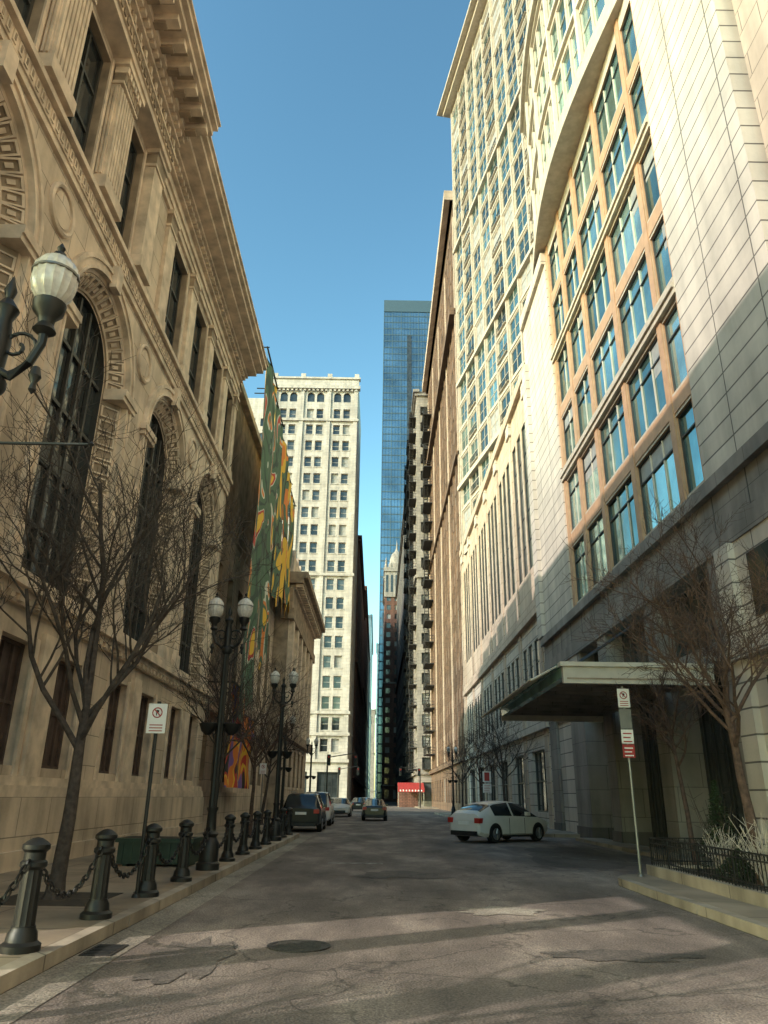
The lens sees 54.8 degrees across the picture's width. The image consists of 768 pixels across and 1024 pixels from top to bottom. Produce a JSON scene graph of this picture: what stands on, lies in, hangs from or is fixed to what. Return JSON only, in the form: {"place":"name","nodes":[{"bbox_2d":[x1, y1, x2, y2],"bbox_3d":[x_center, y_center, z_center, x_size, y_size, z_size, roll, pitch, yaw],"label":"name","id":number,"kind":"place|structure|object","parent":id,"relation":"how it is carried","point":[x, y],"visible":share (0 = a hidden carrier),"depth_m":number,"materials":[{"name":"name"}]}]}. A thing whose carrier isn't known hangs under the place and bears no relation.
{"place":"outdoors","nodes":[
{"label":"outdoors","id":0,"kind":"place"},
{"bbox_2d":[0,0,268,873],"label":"museum building","id":1,"kind":"structure","parent":0,"point":[110,173],"depth_m":20.66,"materials":[{"name":"stone"}]},
{"bbox_2d":[0,817,299,994],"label":"pavement","id":2,"kind":"structure","parent":0,"point":[65,932],"depth_m":10.23,"materials":[{"name":"concrete"}]},
{"bbox_2d":[0,837,50,954],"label":"bollard","id":3,"kind":"object","parent":2,"relation":"on","point":[21,937],"visible":0.98,"depth_m":7.30,"materials":[{"name":"black metal"}]},
{"bbox_2d":[0,863,30,905],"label":"bollard chain","id":4,"kind":"object","parent":3,"relation":"hanging from","point":[5,897],"visible":1,"depth_m":7.08,"materials":[{"name":"black metal"}]},
{"bbox_2d":[42,849,102,898],"bbox_3d":[-3.554,4.121,8.397,0.089,0.463,1.841,1,-21,0],"label":"bollard chain","id":5,"kind":"object","parent":3,"relation":"attached to","point":[57,893],"visible":0.96,"depth_m":8.35,"materials":[{"name":"black metal"}]},
{"bbox_2d":[0,243,93,447],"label":"street lamp","id":6,"kind":"object","parent":2,"relation":"on","point":[55,279],"visible":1,"depth_m":5.93,"materials":[{"name":"white glass"}]},
{"bbox_2d":[79,829,117,920],"bbox_3d":[-3.565,4.554,9.354,0.380,1.020,0.380,1,-21,0],"label":"bollard","id":7,"kind":"object","parent":2,"relation":"on","point":[96,906],"visible":0.97,"depth_m":9.26,"materials":[{"name":"black metal"}]},
{"bbox_2d":[111,840,151,878],"bbox_3d":[-3.575,4.883,10.381,0.089,0.463,1.891,1,-21,0],"label":"bollard chain","id":8,"kind":"object","parent":7,"relation":"attached to","point":[124,875],"visible":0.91,"depth_m":10.38,"materials":[{"name":"black metal"}]},
{"bbox_2d":[0,250,283,899],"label":"bare tree","id":9,"kind":"object","parent":2,"relation":"on","point":[86,715],"visible":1,"depth_m":12.26,"materials":[{"name":"brown plant"}]},
{"bbox_2d":[133,823,162,897],"bbox_3d":[-3.586,5.325,11.361,0.380,1.020,0.380,1,-21,0],"label":"bollard","id":10,"kind":"object","parent":2,"relation":"on","point":[148,887],"visible":0.93,"depth_m":11.27,"materials":[{"name":"black metal"}]},
{"bbox_2d":[157,833,185,865],"bbox_3d":[-3.596,5.654,12.387,0.089,0.463,1.891,1,-21,0],"label":"bollard chain","id":11,"kind":"object","parent":10,"relation":"attached to","point":[165,862],"visible":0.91,"depth_m":12.48,"materials":[{"name":"black metal"}]},
{"bbox_2d":[131,701,167,897],"bbox_3d":[-3.673,4.439,11.540,0.300,2.900,0.152,1,-21,0],"label":"parking sign","id":12,"kind":"object","parent":2,"relation":"on","point":[156,719],"visible":0.99,"depth_m":11.81,"materials":[{"name":"white metal"}]},
{"bbox_2d":[115,836,203,865],"bbox_3d":[-4.916,7.424,16.219,1.670,0.555,1.020,1,-21,0],"label":"planter box","id":13,"kind":"object","parent":2,"relation":"on","point":[128,852],"visible":0.57,"depth_m":15.82,"materials":[{"name":"green paint"}]},
{"bbox_2d":[170,819,193,881],"bbox_3d":[-3.607,6.097,13.368,0.380,1.020,0.380,1,-21,0],"label":"bollard","id":14,"kind":"object","parent":2,"relation":"on","point":[181,872],"visible":0.98,"depth_m":13.27,"materials":[{"name":"black metal"}]},
{"bbox_2d":[190,828,210,855],"bbox_3d":[-3.617,6.435,14.418,0.089,0.464,1.942,1,-21,0],"label":"bollard chain","id":15,"kind":"object","parent":14,"relation":"attached to","point":[193,851],"visible":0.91,"depth_m":14.61,"materials":[{"name":"black metal"}]},
{"bbox_2d":[196,592,253,870],"bbox_3d":[-3.597,4.618,16.293,1.056,5.880,0.480,1,-21,0],"label":"street lamp","id":16,"kind":"object","parent":2,"relation":"on","point":[208,858],"visible":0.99,"depth_m":16.19,"materials":[{"name":"black metal"}]},
{"bbox_2d":[219,814,235,861],"bbox_3d":[-3.650,7.657,17.428,0.380,1.020,0.380,1,-21,0],"label":"bollard","id":17,"kind":"object","parent":2,"relation":"on","point":[227,854],"visible":0.96,"depth_m":17.32,"materials":[{"name":"black metal"}]},
{"bbox_2d":[219,825,229,847],"bbox_3d":[-3.639,7.215,16.448,0.089,0.463,1.891,1,-21,0],"label":"bollard chain","id":18,"kind":"object","parent":17,"relation":"attached to","point":[222,842],"visible":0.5,"depth_m":16.94,"materials":[{"name":"black metal"}]},
{"bbox_2d":[161,595,315,795],"bbox_3d":[-4.346,6.049,22.088,4.560,7.388,3.976,9,-22,-20],"label":"bare tree","id":19,"kind":"object","parent":2,"relation":"on","point":[229,705],"visible":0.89,"depth_m":22.01,"materials":[{"name":"brown plant"}]},
{"bbox_2d":[235,812,250,854],"bbox_3d":[-3.672,8.429,19.435,0.380,1.020,0.380,1,-21,0],"label":"bollard","id":20,"kind":"object","parent":2,"relation":"on","point":[242,848],"visible":0.98,"depth_m":19.33,"materials":[{"name":"black metal"}]},
{"bbox_2d":[233,822,244,842],"bbox_3d":[-3.660,7.986,18.454,0.089,0.463,1.891,1,-21,0],"label":"bollard chain","id":21,"kind":"object","parent":20,"relation":"attached to","point":[238,838],"visible":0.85,"depth_m":18.74,"materials":[{"name":"black metal"}]},
{"bbox_2d":[248,819,257,837],"bbox_3d":[-3.682,8.758,20.461,0.089,0.463,1.891,1,-21,0],"label":"bollard chain","id":22,"kind":"object","parent":20,"relation":"attached to","point":[251,835],"visible":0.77,"depth_m":20.87,"materials":[{"name":"black metal"}]},
{"bbox_2d":[193,649,314,837],"bbox_3d":[-4.959,8.601,28.342,4.706,7.097,4.564,-5,-22,16],"label":"bare tree","id":23,"kind":"object","parent":2,"relation":"on","point":[254,761],"visible":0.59,"depth_m":28.25,"materials":[{"name":"brown plant"}]},
{"bbox_2d":[249,811,261,849],"bbox_3d":[-3.693,9.200,21.441,0.380,1.020,0.380,1,-21,0],"label":"bollard","id":24,"kind":"object","parent":2,"relation":"on","point":[255,842],"visible":0.98,"depth_m":21.34,"materials":[{"name":"black metal"}]},
{"bbox_2d":[260,818,267,833],"bbox_3d":[-3.703,9.529,22.468,0.089,0.463,1.891,1,-21,0],"label":"bollard chain","id":25,"kind":"object","parent":24,"relation":"attached to","point":[263,830],"visible":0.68,"depth_m":22.90,"materials":[{"name":"black metal"}]},
{"bbox_2d":[259,762,266,829],"bbox_3d":[-5.556,12.880,33.560,0.300,2.900,0.152,1,-21,0],"label":"parking sign","id":26,"kind":"object","parent":2,"relation":"on","point":[263,765],"visible":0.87,"depth_m":33.88,"materials":[{"name":"metal"}]},
{"bbox_2d":[260,810,271,844],"bbox_3d":[-3.714,9.971,23.448,0.380,1.020,0.380,1,-21,0],"label":"bollard","id":27,"kind":"object","parent":2,"relation":"on","point":[265,839],"visible":0.97,"depth_m":23.34,"materials":[{"name":"black metal"}]},
{"bbox_2d":[246,689,311,824],"bbox_3d":[-5.771,12.671,39.815,4.034,7.715,3.823,1,-21,0],"label":"bare tree","id":28,"kind":"object","parent":2,"relation":"on","point":[268,777],"visible":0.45,"depth_m":39.46,"materials":[{"name":"brown plant"}]},
{"bbox_2d":[267,667,298,840],"bbox_3d":[-3.704,8.475,26.327,1.056,5.880,0.480,1,-21,0],"label":"street lamp","id":29,"kind":"object","parent":2,"relation":"on","point":[275,834],"visible":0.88,"depth_m":26.23,"materials":[{"name":"black metal"}]},
{"bbox_2d":[280,808,286,837],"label":"bollard","id":30,"kind":"object","parent":2,"relation":"on","point":[282,813],"visible":0.84,"depth_m":27.40,"materials":[{"name":"black metal"}]},
{"bbox_2d":[278,715,295,821],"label":"street lamp","id":31,"kind":"object","parent":2,"relation":"on","point":[284,768],"visible":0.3,"depth_m":41.40,"materials":[{"name":"black metal"}]},
{"bbox_2d":[285,807,292,834],"bbox_3d":[-3.777,12.267,29.422,0.380,1.020,0.380,1,-21,0],"label":"bollard","id":32,"kind":"object","parent":2,"relation":"on","point":[288,830],"visible":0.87,"depth_m":29.32,"materials":[{"name":"black metal"}]},
{"bbox_2d":[305,737,318,791],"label":"street lamp","id":33,"kind":"object","parent":2,"relation":"on","point":[316,740],"visible":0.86,"depth_m":58.91,"materials":[{"name":"black metal"}]},
{"bbox_2d":[325,753,357,791],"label":"traffic signal","id":34,"kind":"object","parent":2,"relation":"on","point":[329,756],"visible":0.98,"depth_m":78.04,"materials":[{"name":"black metal"}]},
{"bbox_2d":[337,766,358,797],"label":"traffic signal","id":35,"kind":"object","parent":2,"relation":"on","point":[339,769],"visible":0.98,"depth_m":112.08,"materials":[{"name":"black metal"}]},
{"bbox_2d":[198,383,282,828],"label":"museum connecting wing","id":36,"kind":"structure","parent":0,"point":[245,470],"depth_m":42.12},
{"bbox_2d":[208,680,243,787],"bbox_3d":[-7.446,10.436,34.587,1.355,4.550,3.869,1,-21,0],"label":"exhibition banner","id":37,"kind":"object","parent":36,"relation":"attached to","point":[230,770],"visible":0.52,"depth_m":34.18,"materials":[{"name":"multicoloured fabric"}]},
{"bbox_2d":[238,715,253,788],"bbox_3d":[-7.798,12.609,38.997,1.359,3.650,4.069,1,-21,0],"label":"exhibition banner","id":38,"kind":"object","parent":36,"relation":"attached to","point":[243,774],"visible":0.61,"depth_m":38.76,"materials":[{"name":"multicoloured fabric"}]},
{"bbox_2d":[238,346,278,722],"bbox_3d":[-6.917,1.204,38.087,1.354,19.992,4.369,1,-21,0],"label":"exhibition banner","id":39,"kind":"object","parent":36,"relation":"attached to","point":[262,512],"visible":0.8,"depth_m":38.47,"materials":[{"name":"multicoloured fabric"}]},
{"bbox_2d":[254,393,284,669],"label":"exhibition banner","id":40,"kind":"object","parent":36,"relation":"attached to","point":[273,501],"visible":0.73,"depth_m":43.22,"materials":[{"name":"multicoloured fabric"}]},
{"bbox_2d":[262,430,289,603],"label":"exhibition banner","id":41,"kind":"object","parent":36,"relation":"attached to","point":[274,579],"visible":0.73,"depth_m":48.15,"materials":[{"name":"multicoloured fabric"}]},
{"bbox_2d":[275,471,292,611],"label":"exhibition banner","id":42,"kind":"object","parent":36,"relation":"attached to","point":[289,484],"visible":0.73,"depth_m":52.43,"materials":[{"name":"multicoloured fabric"}]},
{"bbox_2d":[248,398,263,439],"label":"office building","id":43,"kind":"structure","parent":0,"point":[257,406],"depth_m":171.57,"materials":[{"name":"white stone"}]},
{"bbox_2d":[263,550,324,816],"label":"museum pavilion","id":44,"kind":"structure","parent":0,"point":[302,628],"depth_m":59.65,"materials":[{"name":"stone"}]},
{"bbox_2d":[284,488,296,621],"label":"exhibition banner","id":45,"kind":"object","parent":44,"relation":"attached to","point":[292,506],"visible":0.94,"depth_m":56.20,"materials":[{"name":"multicoloured fabric"}]},
{"bbox_2d":[272,373,360,802],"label":"white office building","id":46,"kind":"structure","parent":0,"point":[320,416],"depth_m":149.12,"materials":[{"name":"stone"}]},
{"bbox_2d":[192,0,469,797],"label":"sky","id":47,"kind":"structure","parent":0,"point":[333,150],"materials":[{"name":"blue"}]},
{"bbox_2d":[351,535,365,800],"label":"brick office building","id":48,"kind":"structure","parent":0,"point":[356,782],"depth_m":187.78,"materials":[{"name":"brown brick"}]},
{"bbox_2d":[360,586,369,797],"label":"brick office building","id":49,"kind":"structure","parent":0,"point":[366,661],"depth_m":295.50,"materials":[{"name":"brown brick"}]},
{"bbox_2d":[0,801,767,1023],"bbox_3d":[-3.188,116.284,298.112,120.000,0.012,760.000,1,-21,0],"label":"road","id":50,"kind":"structure","parent":0,"point":[411,915],"depth_m":8.39,"materials":[{"name":"grey asphalt"}]},
{"bbox_2d":[78,944,128,955],"bbox_3d":[-3.021,4.731,8.006,0.340,0.015,0.600,1,-21,0],"label":"storm drain","id":51,"kind":"object","parent":50,"relation":"on","point":[104,949],"visible":1,"depth_m":7.96,"materials":[{"name":"metal"}]},
{"bbox_2d":[267,939,330,952],"bbox_3d":[-0.966,4.911,8.387,0.720,0.015,0.720,1,-21,0],"label":"manhole cover","id":52,"kind":"object","parent":50,"relation":"on","point":[298,946],"visible":1,"depth_m":8.35,"materials":[{"name":"metal"}]},
{"bbox_2d":[282,791,326,831],"bbox_3d":[-3.901,14.812,36.713,2.060,1.771,4.700,1,-21,0],"label":"parked suv","id":53,"kind":"object","parent":50,"relation":"on","point":[308,809],"visible":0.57,"depth_m":34.70,"materials":[{"name":"paint"}]},
{"bbox_2d":[305,792,334,825],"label":"parked van","id":54,"kind":"object","parent":50,"relation":"on","point":[327,800],"visible":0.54,"depth_m":42.38,"materials":[{"name":"white paint"}]},
{"bbox_2d":[332,798,351,816],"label":"sedan car","id":55,"kind":"object","parent":50,"relation":"on","point":[342,806],"visible":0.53,"depth_m":61.45,"materials":[{"name":"white paint"}]},
{"bbox_2d":[350,798,364,810],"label":"sedan car","id":56,"kind":"object","parent":50,"relation":"on","point":[356,803],"visible":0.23,"depth_m":83.53,"materials":[{"name":"paint"}]},
{"bbox_2d":[361,798,387,820],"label":"sedan car","id":57,"kind":"object","parent":50,"relation":"on","point":[374,808],"visible":1,"depth_m":51.81,"materials":[{"name":"paint"}]},
{"bbox_2d":[448,801,548,842],"bbox_3d":[4.666,12.409,29.775,4.450,1.502,1.940,19,-27,-39],"label":"hatchback car","id":58,"kind":"object","parent":50,"relation":"on","point":[494,821],"visible":1,"depth_m":28.75,"materials":[{"name":"white paint"}]},
{"bbox_2d":[415,806,767,940],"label":"pavement","id":59,"kind":"structure","parent":0,"point":[748,918],"depth_m":12.28,"materials":[{"name":"concrete"}]},
{"bbox_2d":[399,766,420,808],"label":"traffic signal","id":60,"kind":"object","parent":59,"relation":"on","point":[419,771],"visible":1,"depth_m":111.99,"materials":[{"name":"black metal"}]},
{"bbox_2d":[397,782,424,806],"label":"kiosk","id":61,"kind":"object","parent":59,"relation":"on","point":[407,794],"visible":0.84,"depth_m":124.70,"materials":[{"name":"brick"}]},
{"bbox_2d":[447,745,457,814],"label":"street lamp","id":62,"kind":"object","parent":59,"relation":"on","point":[453,809],"visible":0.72,"depth_m":65.74,"materials":[{"name":"black metal"}]},
{"bbox_2d":[438,726,484,806],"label":"bare tree","id":63,"kind":"object","parent":59,"relation":"on","point":[465,771],"visible":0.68,"depth_m":62.45,"materials":[{"name":"brown plant"}]},
{"bbox_2d":[443,705,507,801],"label":"bare tree","id":64,"kind":"object","parent":59,"relation":"on","point":[479,744],"visible":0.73,"depth_m":51.12,"materials":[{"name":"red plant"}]},
{"bbox_2d":[482,770,491,800],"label":"parking sign","id":65,"kind":"object","parent":59,"relation":"on","point":[486,779],"visible":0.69,"depth_m":44.19,"materials":[{"name":"metal"}]},
{"bbox_2d":[457,702,543,800],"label":"bare tree","id":66,"kind":"object","parent":59,"relation":"on","point":[495,751],"visible":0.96,"depth_m":41.68,"materials":[{"name":"brown plant"}]},
{"bbox_2d":[617,687,644,876],"bbox_3d":[5.260,5.680,15.765,0.260,3.850,0.152,1,-21,0],"label":"parking sign","id":67,"kind":"object","parent":59,"relation":"on","point":[627,737],"visible":0.99,"depth_m":16.01,"materials":[{"name":"metal"}]},
{"bbox_2d":[646,864,767,908],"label":"planter bed","id":68,"kind":"object","parent":59,"relation":"on","point":[759,898],"visible":0.59,"depth_m":12.77,"materials":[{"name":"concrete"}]},
{"bbox_2d":[595,621,722,864],"bbox_3d":[7.537,5.963,19.675,3.186,6.187,4.713,13,-24,-28],"label":"bare tree","id":69,"kind":"object","parent":68,"relation":"in","point":[661,706],"visible":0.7,"depth_m":19.31,"materials":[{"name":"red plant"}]},
{"bbox_2d":[561,490,767,885],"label":"bare tree","id":70,"kind":"object","parent":68,"relation":"on","point":[731,727],"visible":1,"depth_m":13.77,"materials":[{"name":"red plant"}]},
{"bbox_2d":[649,837,767,892],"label":"iron fence","id":71,"kind":"object","parent":68,"relation":"on","point":[654,841],"visible":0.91,"depth_m":13.25,"materials":[{"name":"black metal"}]},
{"bbox_2d":[681,779,751,869],"bbox_3d":[6.797,6.365,15.081,1.136,1.767,1.100,1,-21,0],"label":"evergreen shrub","id":72,"kind":"object","parent":68,"relation":"on","point":[716,791],"visible":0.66,"depth_m":15.15,"materials":[{"name":"green plant"}]},
{"bbox_2d":[699,823,747,877],"bbox_3d":[6.355,6.282,13.738,1.039,0.951,0.805,-11,-24,27],"label":"dormant shrub","id":73,"kind":"object","parent":68,"relation":"on","point":[730,844],"visible":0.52,"depth_m":13.77,"materials":[{"name":"beige plant"}]},
{"bbox_2d":[711,844,758,883],"bbox_3d":[6.259,6.187,12.975,1.123,0.634,1.171,-14,-26,34],"label":"evergreen shrub","id":74,"kind":"object","parent":68,"relation":"on","point":[742,872],"visible":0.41,"depth_m":12.92,"materials":[{"name":"green plant"}]},
{"bbox_2d":[729,812,767,886],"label":"dormant shrub","id":75,"kind":"object","parent":68,"relation":"on","point":[764,848],"visible":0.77,"depth_m":12.26,"materials":[{"name":"beige plant"}]},
{"label":"ground","id":76,"kind":"structure","parent":0,"visible":0},
{"bbox_2d":[366,614,372,797],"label":"glass office building","id":77,"kind":"structure","parent":76,"relation":"on","point":[370,616],"depth_m":405.45,"materials":[{"name":"blue glass"}]},
{"bbox_2d":[370,709,375,798],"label":"office building","id":78,"kind":"structure","parent":76,"relation":"on","point":[373,713],"depth_m":609.23,"materials":[{"name":"grey stone"}]},
{"bbox_2d":[374,643,378,797],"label":"glass office building","id":79,"kind":"structure","parent":76,"relation":"on","point":[377,652],"depth_m":542.60,"materials":[{"name":"blue glass"}]},
{"bbox_2d":[381,543,398,801],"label":"domed brick building","id":80,"kind":"structure","parent":76,"relation":"on","point":[388,786],"depth_m":284.56,"materials":[{"name":"brown brick"}]},
{"bbox_2d":[395,495,407,801],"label":"dark office building","id":81,"kind":"structure","parent":76,"relation":"on","point":[400,706],"depth_m":230.82,"materials":[{"name":"stone"}]},
{"bbox_2d":[376,300,431,798],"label":"glass skyscraper","id":82,"kind":"structure","parent":76,"relation":"on","point":[406,324],"depth_m":384.42,"materials":[{"name":"blue glass"}]},
{"bbox_2d":[403,389,431,806],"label":"fire escape building","id":83,"kind":"structure","parent":76,"relation":"on","point":[414,692],"depth_m":142.86,"materials":[{"name":"grey stone"}]},
{"bbox_2d":[422,409,434,755],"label":"fire escape","id":84,"kind":"object","parent":83,"relation":"attached to","point":[426,544],"visible":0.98,"depth_m":132.00,"materials":[{"name":"metal"}]},
{"bbox_2d":[422,190,467,810],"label":"brown office building","id":85,"kind":"structure","parent":76,"relation":"on","point":[447,669],"depth_m":105.64,"materials":[{"name":"stone"}]},
{"bbox_2d":[437,0,767,861],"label":"hotel building","id":86,"kind":"structure","parent":76,"relation":"on","point":[611,218],"depth_m":30.82,"materials":[{"name":"stone"}]},
{"bbox_2d":[481,597,714,721],"bbox_3d":[6.501,5.257,25.662,4.960,2.875,10.908,1,-21,0],"label":"entrance canopy","id":87,"kind":"object","parent":86,"relation":"attached to","point":[566,691],"visible":0.91,"depth_m":22.93,"materials":[{"name":"paint"}]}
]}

